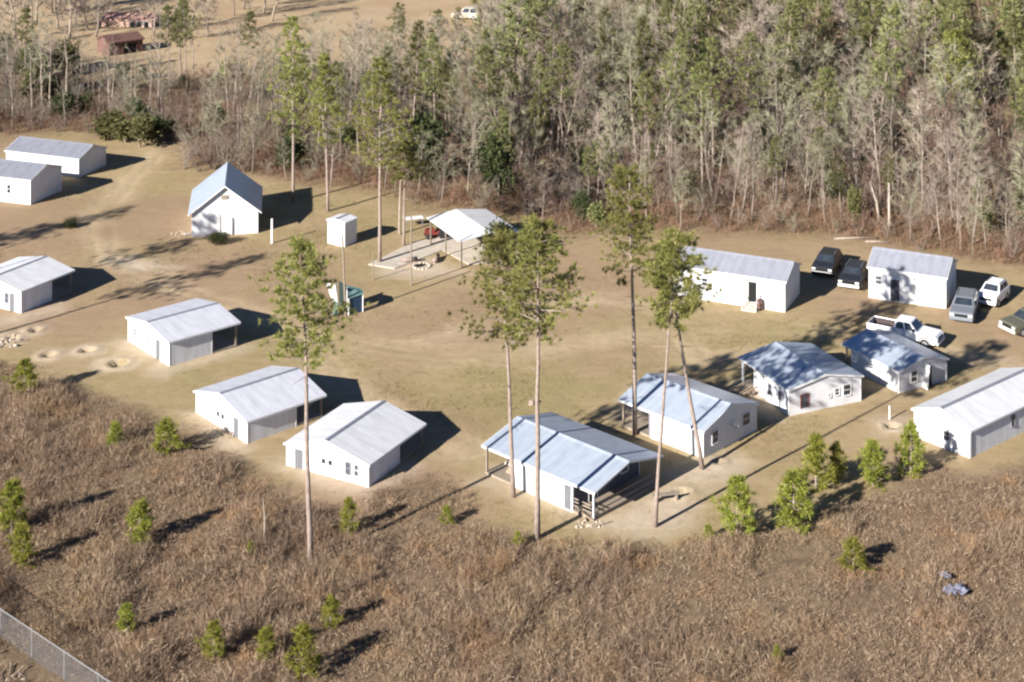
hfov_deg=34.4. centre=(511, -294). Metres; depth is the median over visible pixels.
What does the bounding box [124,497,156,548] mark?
young pine
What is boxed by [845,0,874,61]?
woodland pine
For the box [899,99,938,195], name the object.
bare tree
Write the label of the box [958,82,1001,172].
bare tree
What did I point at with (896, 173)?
brush tree
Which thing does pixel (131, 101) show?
bare tree
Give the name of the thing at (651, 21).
bare tree
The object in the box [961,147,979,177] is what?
woodland evergreen
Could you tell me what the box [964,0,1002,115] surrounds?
woodland pine
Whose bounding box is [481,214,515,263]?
evergreen tree
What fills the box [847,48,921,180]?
bare tree
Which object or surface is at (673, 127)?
brush tree
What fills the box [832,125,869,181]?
brush tree
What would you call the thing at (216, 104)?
bare tree
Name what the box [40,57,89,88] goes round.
brush tree
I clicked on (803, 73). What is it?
bare tree
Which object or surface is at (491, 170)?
woodland evergreen
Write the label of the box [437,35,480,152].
bare tree
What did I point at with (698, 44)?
woodland pine
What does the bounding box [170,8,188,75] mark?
woodland pine
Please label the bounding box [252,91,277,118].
brush tree
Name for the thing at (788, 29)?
bare tree
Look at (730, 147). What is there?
brush tree
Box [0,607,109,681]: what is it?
wire fence
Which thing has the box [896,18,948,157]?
bare tree
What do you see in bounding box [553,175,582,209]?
brush tree
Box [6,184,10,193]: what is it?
window
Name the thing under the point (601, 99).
bare tree
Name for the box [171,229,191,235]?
rubble
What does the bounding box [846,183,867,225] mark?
olive bush
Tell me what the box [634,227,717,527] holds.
pine tree
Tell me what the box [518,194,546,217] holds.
brush tree
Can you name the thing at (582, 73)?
bare tree
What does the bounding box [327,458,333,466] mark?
window
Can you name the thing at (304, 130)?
brush tree
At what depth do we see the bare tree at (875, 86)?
175.78 m
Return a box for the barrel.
[756,298,762,310]
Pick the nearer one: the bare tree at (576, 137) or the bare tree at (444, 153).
the bare tree at (444, 153)
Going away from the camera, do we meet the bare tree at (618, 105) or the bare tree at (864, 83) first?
the bare tree at (864, 83)
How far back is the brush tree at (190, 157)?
177.56 m
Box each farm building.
[96,31,144,55]
[100,12,160,26]
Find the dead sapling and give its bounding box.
[259,498,268,541]
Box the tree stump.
[528,399,534,405]
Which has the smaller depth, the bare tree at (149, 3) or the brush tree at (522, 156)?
the brush tree at (522, 156)
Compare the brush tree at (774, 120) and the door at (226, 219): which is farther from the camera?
the brush tree at (774, 120)
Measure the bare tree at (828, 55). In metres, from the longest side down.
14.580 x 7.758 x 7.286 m
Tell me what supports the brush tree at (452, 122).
on the ground at (114, 354)
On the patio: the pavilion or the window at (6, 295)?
the pavilion
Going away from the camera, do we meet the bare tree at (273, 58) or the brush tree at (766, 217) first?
the brush tree at (766, 217)
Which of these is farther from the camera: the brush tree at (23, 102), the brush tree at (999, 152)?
the brush tree at (23, 102)
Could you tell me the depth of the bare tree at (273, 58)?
197.79 m
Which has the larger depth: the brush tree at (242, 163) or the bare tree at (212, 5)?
the bare tree at (212, 5)
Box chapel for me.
[188,162,262,236]
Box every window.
[4,292,8,303]
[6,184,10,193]
[133,327,136,336]
[216,409,219,417]
[221,412,224,420]
[321,457,326,464]
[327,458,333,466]
[345,461,350,475]
[353,463,358,477]
[620,465,628,473]
[701,277,707,286]
[711,428,718,445]
[742,410,750,427]
[768,382,771,395]
[778,391,781,400]
[834,387,839,395]
[842,383,851,396]
[868,361,873,370]
[875,275,881,284]
[910,369,917,382]
[942,429,949,441]
[1011,414,1015,427]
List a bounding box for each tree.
[0,0,34,39]
[0,40,32,127]
[0,77,14,118]
[0,116,15,131]
[5,88,42,122]
[9,0,46,31]
[12,71,45,99]
[14,91,34,117]
[24,99,43,129]
[28,0,39,23]
[35,94,64,121]
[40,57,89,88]
[45,0,68,28]
[45,106,72,131]
[52,0,94,36]
[52,58,80,92]
[55,75,91,110]
[67,77,94,109]
[72,0,93,30]
[73,111,90,126]
[82,113,95,133]
[84,88,107,118]
[85,0,120,36]
[90,0,126,27]
[96,99,120,113]
[97,89,131,112]
[99,58,130,89]
[113,76,131,110]
[120,62,144,97]
[120,85,142,121]
[126,81,160,106]
[132,0,172,34]
[137,105,176,141]
[146,54,172,119]
[147,100,173,118]
[153,67,189,98]
[156,51,200,88]
[160,95,201,139]
[164,97,193,128]
[167,105,219,155]
[170,0,198,40]
[175,64,202,134]
[175,136,210,169]
[177,108,225,159]
[179,140,218,171]
[183,135,231,169]
[184,62,223,141]
[188,0,205,24]
[191,0,223,36]
[192,72,236,148]
[194,71,231,162]
[195,59,222,91]
[197,81,225,115]
[200,69,232,104]
[202,65,224,108]
[203,110,215,142]
[205,116,240,159]
[208,120,251,165]
[213,117,232,138]
[214,57,248,98]
[215,90,264,169]
[219,48,250,121]
[219,127,244,156]
[220,55,264,141]
[224,68,271,104]
[227,0,237,15]
[228,115,260,137]
[231,131,265,171]
[233,32,275,125]
[239,104,273,173]
[241,107,272,129]
[242,100,257,160]
[243,60,255,89]
[246,233,370,563]
[248,66,269,121]
[248,112,274,142]
[250,25,297,123]
[250,82,312,107]
[251,95,283,138]
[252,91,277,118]
[252,122,277,151]
[257,157,272,175]
[259,143,273,162]
[265,74,288,144]
[266,14,322,202]
[266,90,310,130]
[269,103,281,142]
[269,110,303,141]
[270,55,291,124]
[271,0,283,20]
[274,135,289,180]
[288,9,331,131]
[297,114,322,141]
[299,158,315,179]
[300,130,332,170]
[301,51,353,211]
[304,48,345,146]
[307,127,332,146]
[315,143,345,177]
[319,100,347,186]
[322,101,346,143]
[325,22,374,146]
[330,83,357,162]
[334,52,364,125]
[335,142,359,168]
[339,55,419,261]
[342,61,406,118]
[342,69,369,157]
[346,17,385,125]
[347,143,370,176]
[351,155,369,183]
[353,117,394,150]
[355,19,412,136]
[357,115,394,166]
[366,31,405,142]
[372,100,404,179]
[373,76,414,170]
[374,129,392,189]
[375,124,403,196]
[378,139,430,246]
[385,80,432,133]
[389,87,436,135]
[391,54,414,123]
[398,173,408,234]
[401,47,429,127]
[405,179,425,203]
[406,72,465,124]
[408,40,437,101]
[410,128,441,196]
[416,71,444,116]
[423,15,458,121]
[424,177,448,199]
[426,137,466,207]
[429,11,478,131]
[431,96,472,138]
[433,162,445,186]
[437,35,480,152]
[437,76,477,167]
[437,132,468,193]
[440,57,483,156]
[444,63,496,174]
[445,73,493,176]
[446,221,550,497]
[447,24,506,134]
[452,52,469,124]
[453,98,486,199]
[458,36,500,161]
[458,40,480,117]
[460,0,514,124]
[462,155,481,189]
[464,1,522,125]
[464,43,508,121]
[465,182,491,208]
[466,38,502,115]
[474,87,518,154]
[474,174,504,206]
[479,212,599,539]
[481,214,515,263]
[494,182,510,210]
[496,63,524,137]
[503,101,533,181]
[504,46,541,165]
[505,0,567,128]
[509,111,557,162]
[511,0,549,109]
[513,123,556,176]
[514,80,532,115]
[514,115,550,191]
[515,179,535,206]
[518,158,548,197]
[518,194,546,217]
[521,154,537,211]
[523,0,598,135]
[523,46,541,126]
[525,11,579,135]
[528,179,566,216]
[531,5,587,139]
[531,166,562,190]
[532,10,600,159]
[532,148,600,195]
[534,175,553,216]
[537,176,558,202]
[544,55,568,146]
[547,40,604,180]
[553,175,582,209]
[555,79,595,121]
[555,119,600,166]
[556,152,581,190]
[557,1,641,155]
[557,172,583,202]
[558,207,582,227]
[561,168,592,199]
[565,44,598,108]
[565,103,587,178]
[569,48,599,113]
[570,0,631,108]
[570,68,596,163]
[571,49,627,168]
[572,44,610,107]
[575,68,600,144]
[578,110,617,187]
[585,0,648,137]
[586,0,645,129]
[587,162,661,435]
[590,86,627,178]
[590,109,639,165]
[591,127,621,202]
[591,172,630,210]
[592,158,619,194]
[599,72,627,147]
[599,90,627,176]
[601,13,661,149]
[604,114,659,163]
[608,32,655,172]
[613,145,642,211]
[621,124,679,171]
[627,2,666,128]
[628,123,664,197]
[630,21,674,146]
[633,87,680,178]
[634,62,682,171]
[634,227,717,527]
[635,155,654,215]
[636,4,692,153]
[638,29,665,106]
[639,0,669,121]
[639,242,723,469]
[642,164,672,217]
[648,133,704,184]
[652,99,685,187]
[654,74,703,180]
[654,95,680,140]
[659,52,688,159]
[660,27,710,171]
[662,138,692,209]
[663,126,704,182]
[666,159,687,221]
[668,0,701,131]
[669,170,691,230]
[675,50,704,145]
[675,93,721,134]
[680,82,698,154]
[680,92,732,203]
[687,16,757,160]
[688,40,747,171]
[688,165,734,216]
[689,71,751,181]
[690,177,727,220]
[693,0,763,123]
[702,156,738,194]
[704,94,726,140]
[707,209,724,228]
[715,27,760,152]
[715,114,754,174]
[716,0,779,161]
[717,89,738,166]
[723,115,754,193]
[723,123,755,219]
[725,66,746,145]
[726,16,779,131]
[726,121,771,212]
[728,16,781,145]
[731,92,796,149]
[732,144,772,221]
[732,204,756,225]
[733,69,761,166]
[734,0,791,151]
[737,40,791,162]
[741,117,768,194]
[744,34,818,185]
[745,28,790,100]
[746,145,772,183]
[751,6,816,132]
[751,118,803,177]
[755,91,800,200]
[757,202,780,230]
[762,20,817,126]
[762,195,792,222]
[775,91,816,194]
[777,29,827,164]
[779,207,808,232]
[780,62,800,145]
[780,185,806,209]
[781,132,815,185]
[782,30,822,149]
[785,101,847,170]
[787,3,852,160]
[788,21,818,138]
[788,70,823,178]
[791,100,836,198]
[798,131,832,216]
[799,36,867,164]
[802,142,831,225]
[807,93,843,169]
[815,132,851,170]
[817,42,890,176]
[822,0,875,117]
[823,35,861,130]
[823,74,850,153]
[824,34,856,145]
[825,92,849,172]
[825,112,872,184]
[826,94,869,188]
[827,74,886,189]
[828,209,845,232]
[830,159,882,202]
[831,14,876,113]
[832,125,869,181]
[834,57,855,131]
[837,40,873,139]
[838,85,903,206]
[839,204,872,236]
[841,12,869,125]
[846,75,877,167]
[846,165,885,219]
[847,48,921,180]
[848,50,918,175]
[856,152,901,193]
[858,114,932,189]
[860,155,885,223]
[861,95,933,163]
[861,138,923,199]
[862,46,895,152]
[864,82,916,124]
[866,217,895,238]
[867,60,886,154]
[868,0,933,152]
[869,181,880,222]
[871,19,932,161]
[873,1,916,148]
[874,100,904,141]
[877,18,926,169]
[886,28,910,129]
[888,65,951,207]
[888,183,892,225]
[890,157,925,240]
[890,191,925,222]
[895,77,950,211]
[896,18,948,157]
[896,69,948,182]
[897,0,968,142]
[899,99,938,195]
[899,206,927,230]
[900,51,917,134]
[902,0,996,154]
[902,222,934,250]
[908,165,946,216]
[910,57,941,152]
[911,142,967,191]
[911,202,942,240]
[914,40,987,198]
[916,91,977,207]
[916,132,982,184]
[917,165,953,244]
[922,93,948,178]
[922,116,975,228]
[927,60,990,190]
[932,105,956,162]
[939,20,995,148]
[939,94,998,153]
[946,90,993,179]
[946,125,979,236]
[949,184,973,248]
[951,149,1004,243]
[952,42,1010,172]
[955,112,992,212]
[956,61,980,133]
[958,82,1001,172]
[958,201,989,258]
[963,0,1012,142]
[964,132,1010,212]
[965,142,987,221]
[966,173,994,252]
[967,130,1022,188]
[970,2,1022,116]
[973,3,1022,113]
[977,61,998,104]
[978,128,1023,199]
[979,64,1011,151]
[979,95,1023,205]
[981,63,1004,152]
[982,125,1023,190]
[982,126,1023,189]
[987,26,1022,137]
[989,174,1021,234]
[989,220,1023,258]
[995,124,1023,202]
[997,49,1023,176]
[997,186,1021,245]
[998,14,1023,97]
[1002,92,1022,170]
[1005,79,1023,137]
[1010,150,1023,218]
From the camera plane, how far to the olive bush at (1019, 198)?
159.36 m
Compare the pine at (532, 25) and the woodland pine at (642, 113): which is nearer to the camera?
the woodland pine at (642, 113)
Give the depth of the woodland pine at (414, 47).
219.59 m
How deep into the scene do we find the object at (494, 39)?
191.28 m
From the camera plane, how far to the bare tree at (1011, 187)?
154.94 m
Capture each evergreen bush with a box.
[62,217,78,228]
[206,230,231,243]
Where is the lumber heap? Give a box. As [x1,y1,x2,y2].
[725,384,759,395]
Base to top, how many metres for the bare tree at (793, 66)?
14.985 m
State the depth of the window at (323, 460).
107.50 m
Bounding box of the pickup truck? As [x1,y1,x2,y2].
[867,314,944,347]
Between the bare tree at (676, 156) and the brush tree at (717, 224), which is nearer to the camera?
the brush tree at (717, 224)
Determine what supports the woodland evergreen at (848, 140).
on the ground at (114, 354)
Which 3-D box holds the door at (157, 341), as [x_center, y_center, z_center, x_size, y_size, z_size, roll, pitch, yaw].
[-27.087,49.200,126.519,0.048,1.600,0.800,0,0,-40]
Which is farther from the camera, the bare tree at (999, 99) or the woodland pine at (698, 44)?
the woodland pine at (698, 44)
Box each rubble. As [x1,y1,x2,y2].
[0,331,22,347]
[0,663,24,681]
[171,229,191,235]
[214,425,232,438]
[575,512,604,528]
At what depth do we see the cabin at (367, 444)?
108.62 m
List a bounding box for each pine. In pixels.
[0,357,39,398]
[0,477,30,537]
[3,520,38,569]
[10,7,38,78]
[106,420,124,451]
[113,601,136,633]
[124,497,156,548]
[148,416,191,456]
[154,4,180,95]
[167,0,202,95]
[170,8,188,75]
[194,620,225,665]
[237,10,262,87]
[246,540,258,554]
[253,624,280,665]
[280,619,324,680]
[294,58,315,136]
[307,65,330,162]
[319,593,342,630]
[326,61,344,130]
[331,63,350,132]
[338,494,360,533]
[346,71,376,138]
[376,46,407,145]
[380,1,411,77]
[395,14,407,49]
[400,18,431,131]
[410,29,424,75]
[417,31,446,120]
[427,8,448,43]
[428,61,459,156]
[435,71,455,140]
[437,504,456,525]
[439,73,465,155]
[448,7,474,52]
[460,43,514,160]
[467,12,485,66]
[470,0,492,37]
[474,26,506,122]
[477,11,503,60]
[478,106,514,198]
[484,7,498,46]
[489,0,555,137]
[496,23,520,114]
[499,38,522,125]
[503,0,583,150]
[504,0,571,147]
[510,530,524,546]
[523,53,550,163]
[527,97,544,184]
[541,44,587,173]
[566,0,591,76]
[576,144,598,204]
[589,135,613,200]
[592,6,626,155]
[615,47,639,136]
[618,0,648,69]
[621,0,644,41]
[624,16,662,165]
[628,0,685,95]
[628,70,661,191]
[636,0,696,165]
[638,140,656,196]
[648,0,672,30]
[650,29,689,183]
[675,0,700,75]
[675,0,709,122]
[677,60,727,191]
[683,0,737,123]
[683,34,731,180]
[690,24,705,59]
[695,41,729,121]
[696,58,720,155]
[702,524,714,538]
[705,0,729,34]
[710,11,737,113]
[711,473,757,539]
[718,31,775,185]
[721,1,746,107]
[725,1,760,110]
[728,2,746,82]
[739,0,779,108]
[740,8,770,118]
[758,0,810,171]
[761,0,784,80]
[761,1,777,105]
[765,133,786,207]
[766,0,828,125]
[771,466,815,535]
[771,644,784,660]
[775,0,821,114]
[778,0,841,141]
[779,0,834,25]
[793,430,836,494]
[799,66,847,192]
[803,22,836,126]
[809,126,833,207]
[813,65,836,158]
[824,11,844,110]
[824,19,848,115]
[824,34,848,125]
[827,439,848,484]
[829,154,850,217]
[835,534,874,572]
[840,0,877,92]
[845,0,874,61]
[847,0,894,145]
[850,17,884,132]
[852,55,900,150]
[854,436,891,491]
[855,0,895,73]
[869,0,911,182]
[880,148,895,215]
[892,419,928,478]
[896,56,928,153]
[908,0,966,167]
[910,18,939,144]
[921,0,982,100]
[923,5,956,154]
[925,27,995,173]
[926,0,984,171]
[939,0,986,109]
[961,0,984,91]
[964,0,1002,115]
[976,0,1021,132]
[979,0,1023,142]
[991,11,1023,161]
[994,0,1023,153]
[999,75,1023,184]
[1004,68,1023,131]
[1011,34,1023,56]
[1013,0,1023,28]
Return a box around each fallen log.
[834,237,877,239]
[865,240,888,242]
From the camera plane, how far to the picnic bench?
104.01 m
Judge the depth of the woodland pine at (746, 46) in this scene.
172.31 m
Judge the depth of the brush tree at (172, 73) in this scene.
215.72 m
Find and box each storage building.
[674,246,801,311]
[867,246,957,308]
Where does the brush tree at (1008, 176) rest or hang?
on the ground at (114, 354)
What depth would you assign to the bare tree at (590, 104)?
180.31 m
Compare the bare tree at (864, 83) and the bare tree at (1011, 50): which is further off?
the bare tree at (1011, 50)
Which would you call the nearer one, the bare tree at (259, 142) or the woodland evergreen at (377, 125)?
the bare tree at (259, 142)
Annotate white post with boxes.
[271,218,272,243]
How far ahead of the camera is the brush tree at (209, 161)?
178.64 m
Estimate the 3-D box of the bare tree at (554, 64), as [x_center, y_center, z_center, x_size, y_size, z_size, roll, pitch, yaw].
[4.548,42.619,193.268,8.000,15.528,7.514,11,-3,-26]
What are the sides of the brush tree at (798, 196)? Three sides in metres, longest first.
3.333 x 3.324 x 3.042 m
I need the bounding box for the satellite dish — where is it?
[732,421,738,429]
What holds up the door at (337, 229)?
in the utility shed at (340, 225)
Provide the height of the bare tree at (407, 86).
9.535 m
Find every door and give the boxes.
[9,292,14,311]
[123,42,136,53]
[130,21,134,26]
[137,21,141,26]
[143,21,148,26]
[155,337,160,360]
[218,213,231,234]
[233,415,239,438]
[294,447,303,469]
[334,225,340,245]
[563,482,571,510]
[588,492,597,501]
[737,279,746,300]
[747,280,757,301]
[800,393,808,408]
[890,278,899,301]
[913,279,939,307]
[921,363,929,389]
[929,365,932,384]
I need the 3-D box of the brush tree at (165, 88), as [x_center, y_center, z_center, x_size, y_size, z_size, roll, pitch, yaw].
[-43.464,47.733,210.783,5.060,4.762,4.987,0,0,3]
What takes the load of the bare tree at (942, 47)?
on the ground at (114, 354)
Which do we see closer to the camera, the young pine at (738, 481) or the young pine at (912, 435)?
the young pine at (738, 481)
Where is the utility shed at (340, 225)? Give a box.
[326,213,357,246]
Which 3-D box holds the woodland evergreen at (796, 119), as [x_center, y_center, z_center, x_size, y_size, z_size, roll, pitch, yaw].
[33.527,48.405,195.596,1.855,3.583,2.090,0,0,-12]
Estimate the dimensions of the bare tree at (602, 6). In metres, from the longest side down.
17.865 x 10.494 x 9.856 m
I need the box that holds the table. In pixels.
[405,215,423,227]
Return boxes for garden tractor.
[424,225,444,239]
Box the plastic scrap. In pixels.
[939,571,950,577]
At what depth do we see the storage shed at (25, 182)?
167.20 m
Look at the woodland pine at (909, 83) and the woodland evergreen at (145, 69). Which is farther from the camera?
the woodland evergreen at (145, 69)
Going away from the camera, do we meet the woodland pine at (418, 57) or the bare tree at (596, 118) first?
the bare tree at (596, 118)
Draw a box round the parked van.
[451,6,478,19]
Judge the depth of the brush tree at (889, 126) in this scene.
189.60 m
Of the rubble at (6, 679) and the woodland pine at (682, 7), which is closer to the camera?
the rubble at (6, 679)
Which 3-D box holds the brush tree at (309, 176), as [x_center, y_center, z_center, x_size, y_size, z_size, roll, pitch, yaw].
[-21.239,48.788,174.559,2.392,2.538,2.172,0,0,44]
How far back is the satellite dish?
111.93 m
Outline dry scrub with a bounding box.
[0,359,1023,681]
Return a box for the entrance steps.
[742,292,759,312]
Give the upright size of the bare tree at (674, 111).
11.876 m
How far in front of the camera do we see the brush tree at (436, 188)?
167.49 m
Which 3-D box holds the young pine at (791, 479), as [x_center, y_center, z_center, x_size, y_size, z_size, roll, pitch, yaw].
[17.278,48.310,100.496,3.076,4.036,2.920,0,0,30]
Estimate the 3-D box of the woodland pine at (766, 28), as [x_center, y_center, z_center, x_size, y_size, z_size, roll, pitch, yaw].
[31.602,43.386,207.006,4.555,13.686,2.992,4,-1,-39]
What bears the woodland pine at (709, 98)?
on the ground at (114, 354)
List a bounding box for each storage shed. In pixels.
[0,159,63,204]
[4,136,107,177]
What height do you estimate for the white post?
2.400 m
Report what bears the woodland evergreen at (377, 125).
on the ground at (114, 354)
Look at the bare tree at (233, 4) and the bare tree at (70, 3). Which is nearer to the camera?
the bare tree at (70, 3)
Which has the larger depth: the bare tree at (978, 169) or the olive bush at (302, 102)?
the olive bush at (302, 102)
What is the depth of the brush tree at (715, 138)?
189.94 m
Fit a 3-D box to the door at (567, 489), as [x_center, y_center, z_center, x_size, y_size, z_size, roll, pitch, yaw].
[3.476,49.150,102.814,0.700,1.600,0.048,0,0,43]
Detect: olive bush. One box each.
[0,32,16,55]
[10,42,37,77]
[15,80,36,104]
[21,56,53,93]
[49,36,79,74]
[88,108,125,139]
[103,115,133,142]
[127,112,161,146]
[283,116,299,140]
[290,133,313,164]
[291,81,306,105]
[502,99,516,124]
[543,110,555,129]
[560,70,579,91]
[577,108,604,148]
[585,200,607,226]
[603,150,621,175]
[671,169,698,201]
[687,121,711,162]
[704,103,727,129]
[751,114,769,139]
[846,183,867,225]
[942,107,970,142]
[973,181,987,205]
[977,199,997,231]
[978,114,1005,139]
[1010,173,1023,217]
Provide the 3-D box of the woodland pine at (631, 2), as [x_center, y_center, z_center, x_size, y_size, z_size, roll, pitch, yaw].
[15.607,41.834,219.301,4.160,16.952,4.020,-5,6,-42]
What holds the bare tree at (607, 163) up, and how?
on the ground at (114, 354)
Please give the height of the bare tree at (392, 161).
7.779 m
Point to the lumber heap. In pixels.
(748, 390)
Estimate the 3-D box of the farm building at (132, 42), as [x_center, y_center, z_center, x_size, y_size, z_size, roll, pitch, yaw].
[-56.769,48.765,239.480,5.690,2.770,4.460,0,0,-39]
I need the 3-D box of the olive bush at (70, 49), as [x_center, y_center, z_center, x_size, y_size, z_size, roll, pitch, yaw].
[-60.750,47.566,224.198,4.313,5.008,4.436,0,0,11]
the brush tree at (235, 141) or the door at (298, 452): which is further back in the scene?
the brush tree at (235, 141)
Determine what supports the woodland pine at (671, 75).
on the ground at (114, 354)
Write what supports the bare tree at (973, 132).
on the ground at (114, 354)
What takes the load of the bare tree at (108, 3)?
on the ground at (114, 354)
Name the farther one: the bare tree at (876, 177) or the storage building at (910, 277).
the bare tree at (876, 177)
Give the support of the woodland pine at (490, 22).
on the ground at (114, 354)
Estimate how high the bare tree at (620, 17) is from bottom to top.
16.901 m
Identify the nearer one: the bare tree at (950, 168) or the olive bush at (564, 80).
the bare tree at (950, 168)
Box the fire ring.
[412,262,430,269]
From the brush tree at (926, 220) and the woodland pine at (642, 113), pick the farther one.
the woodland pine at (642, 113)
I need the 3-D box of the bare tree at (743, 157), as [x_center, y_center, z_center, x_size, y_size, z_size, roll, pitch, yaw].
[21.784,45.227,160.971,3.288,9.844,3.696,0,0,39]
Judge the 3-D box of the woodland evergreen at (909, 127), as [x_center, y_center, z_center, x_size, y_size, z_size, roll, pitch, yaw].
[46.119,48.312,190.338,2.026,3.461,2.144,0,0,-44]
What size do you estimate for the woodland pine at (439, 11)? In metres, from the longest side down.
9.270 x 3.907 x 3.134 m
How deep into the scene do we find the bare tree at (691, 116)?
183.19 m
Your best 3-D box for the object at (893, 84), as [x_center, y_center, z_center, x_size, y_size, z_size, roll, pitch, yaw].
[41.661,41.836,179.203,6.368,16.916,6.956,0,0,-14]
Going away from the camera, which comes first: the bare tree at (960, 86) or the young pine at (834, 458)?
the young pine at (834, 458)
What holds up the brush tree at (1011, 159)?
on the ground at (114, 354)
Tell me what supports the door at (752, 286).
in the storage building at (774, 283)
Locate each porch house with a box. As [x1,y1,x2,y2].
[481,412,663,521]
[618,373,759,458]
[738,341,863,415]
[841,328,949,392]
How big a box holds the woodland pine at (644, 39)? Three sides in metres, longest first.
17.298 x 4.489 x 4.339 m
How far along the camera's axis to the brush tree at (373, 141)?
179.14 m
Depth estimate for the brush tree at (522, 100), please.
200.60 m
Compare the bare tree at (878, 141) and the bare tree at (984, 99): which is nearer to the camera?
the bare tree at (878, 141)
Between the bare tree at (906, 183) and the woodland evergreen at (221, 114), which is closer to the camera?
the bare tree at (906, 183)
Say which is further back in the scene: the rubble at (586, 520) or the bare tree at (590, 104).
the bare tree at (590, 104)
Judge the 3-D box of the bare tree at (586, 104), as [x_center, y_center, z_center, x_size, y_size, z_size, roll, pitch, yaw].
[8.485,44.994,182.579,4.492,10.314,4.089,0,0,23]
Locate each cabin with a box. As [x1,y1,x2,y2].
[0,255,74,312]
[125,298,240,365]
[193,366,326,443]
[283,400,426,487]
[911,367,1023,457]
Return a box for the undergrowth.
[0,0,1023,264]
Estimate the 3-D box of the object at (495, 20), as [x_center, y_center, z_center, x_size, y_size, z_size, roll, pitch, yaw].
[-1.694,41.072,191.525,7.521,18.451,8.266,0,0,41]
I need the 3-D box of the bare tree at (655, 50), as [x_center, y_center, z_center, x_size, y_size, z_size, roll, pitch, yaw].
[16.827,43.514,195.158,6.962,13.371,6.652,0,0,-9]
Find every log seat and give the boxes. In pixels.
[401,256,417,262]
[432,253,439,262]
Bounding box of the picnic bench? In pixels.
[651,490,679,501]
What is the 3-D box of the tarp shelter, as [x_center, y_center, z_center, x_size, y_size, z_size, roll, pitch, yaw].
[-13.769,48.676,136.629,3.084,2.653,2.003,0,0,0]
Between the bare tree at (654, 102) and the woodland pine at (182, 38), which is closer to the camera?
the bare tree at (654, 102)
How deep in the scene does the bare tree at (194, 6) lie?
258.41 m
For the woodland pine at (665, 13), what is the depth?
222.34 m
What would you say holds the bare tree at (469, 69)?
on the ground at (114, 354)
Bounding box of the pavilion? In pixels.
[426,209,518,267]
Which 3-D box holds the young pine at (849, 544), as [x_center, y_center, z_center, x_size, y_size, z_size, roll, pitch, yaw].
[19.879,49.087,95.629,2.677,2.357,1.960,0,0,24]
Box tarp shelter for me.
[328,281,363,315]
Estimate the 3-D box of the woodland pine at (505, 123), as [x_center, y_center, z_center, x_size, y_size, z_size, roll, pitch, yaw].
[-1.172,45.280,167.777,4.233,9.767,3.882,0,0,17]
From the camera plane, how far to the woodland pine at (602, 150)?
166.92 m
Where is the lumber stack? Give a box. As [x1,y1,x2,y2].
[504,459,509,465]
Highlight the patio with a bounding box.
[368,235,500,268]
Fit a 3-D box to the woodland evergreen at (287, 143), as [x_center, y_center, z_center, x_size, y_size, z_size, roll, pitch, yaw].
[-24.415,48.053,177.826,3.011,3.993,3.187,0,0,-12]
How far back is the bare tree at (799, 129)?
168.33 m
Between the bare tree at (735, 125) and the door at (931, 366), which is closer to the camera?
the door at (931, 366)
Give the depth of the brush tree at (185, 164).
179.25 m
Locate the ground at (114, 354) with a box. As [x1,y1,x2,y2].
[0,0,1023,681]
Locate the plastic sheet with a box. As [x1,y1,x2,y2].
[942,583,969,595]
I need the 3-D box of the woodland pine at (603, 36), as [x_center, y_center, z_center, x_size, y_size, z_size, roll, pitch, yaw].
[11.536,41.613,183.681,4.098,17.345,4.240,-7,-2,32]
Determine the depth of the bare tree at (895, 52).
187.97 m
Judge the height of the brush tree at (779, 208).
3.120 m
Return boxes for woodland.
[0,0,1023,123]
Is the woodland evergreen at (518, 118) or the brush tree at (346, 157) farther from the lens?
the woodland evergreen at (518, 118)
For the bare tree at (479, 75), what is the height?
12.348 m
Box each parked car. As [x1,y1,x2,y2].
[811,246,842,276]
[838,258,868,289]
[949,286,979,322]
[978,276,1010,307]
[998,307,1023,336]
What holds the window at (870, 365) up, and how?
in the porch house at (892, 360)
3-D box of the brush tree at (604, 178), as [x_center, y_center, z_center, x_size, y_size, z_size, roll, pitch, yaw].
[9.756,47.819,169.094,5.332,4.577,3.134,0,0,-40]
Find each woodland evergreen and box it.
[43,75,63,101]
[48,86,76,119]
[63,52,79,66]
[77,86,94,116]
[116,57,130,80]
[123,95,151,122]
[138,65,146,79]
[145,109,170,143]
[163,115,178,135]
[174,73,191,89]
[203,103,228,134]
[272,135,297,170]
[337,120,363,153]
[372,115,386,133]
[400,96,453,188]
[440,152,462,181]
[443,51,452,65]
[472,108,521,199]
[476,121,494,148]
[511,111,527,132]
[515,126,542,155]
[556,110,570,125]
[567,144,587,174]
[568,187,591,219]
[572,116,583,133]
[789,107,798,127]
[819,167,851,202]
[837,134,858,159]
[905,113,917,138]
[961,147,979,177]
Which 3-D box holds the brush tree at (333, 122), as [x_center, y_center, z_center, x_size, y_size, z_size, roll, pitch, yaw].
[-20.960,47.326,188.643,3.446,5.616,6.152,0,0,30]
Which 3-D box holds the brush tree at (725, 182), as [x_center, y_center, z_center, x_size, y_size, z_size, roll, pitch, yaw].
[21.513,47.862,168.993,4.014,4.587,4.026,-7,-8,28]
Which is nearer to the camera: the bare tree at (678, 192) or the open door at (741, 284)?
the open door at (741, 284)
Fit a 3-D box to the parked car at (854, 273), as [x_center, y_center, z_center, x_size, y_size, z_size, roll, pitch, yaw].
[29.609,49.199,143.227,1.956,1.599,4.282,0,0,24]
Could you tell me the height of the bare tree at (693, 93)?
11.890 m
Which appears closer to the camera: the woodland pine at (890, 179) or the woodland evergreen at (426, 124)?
the woodland pine at (890, 179)
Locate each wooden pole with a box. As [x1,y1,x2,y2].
[342,235,346,315]
[373,250,373,279]
[410,216,411,285]

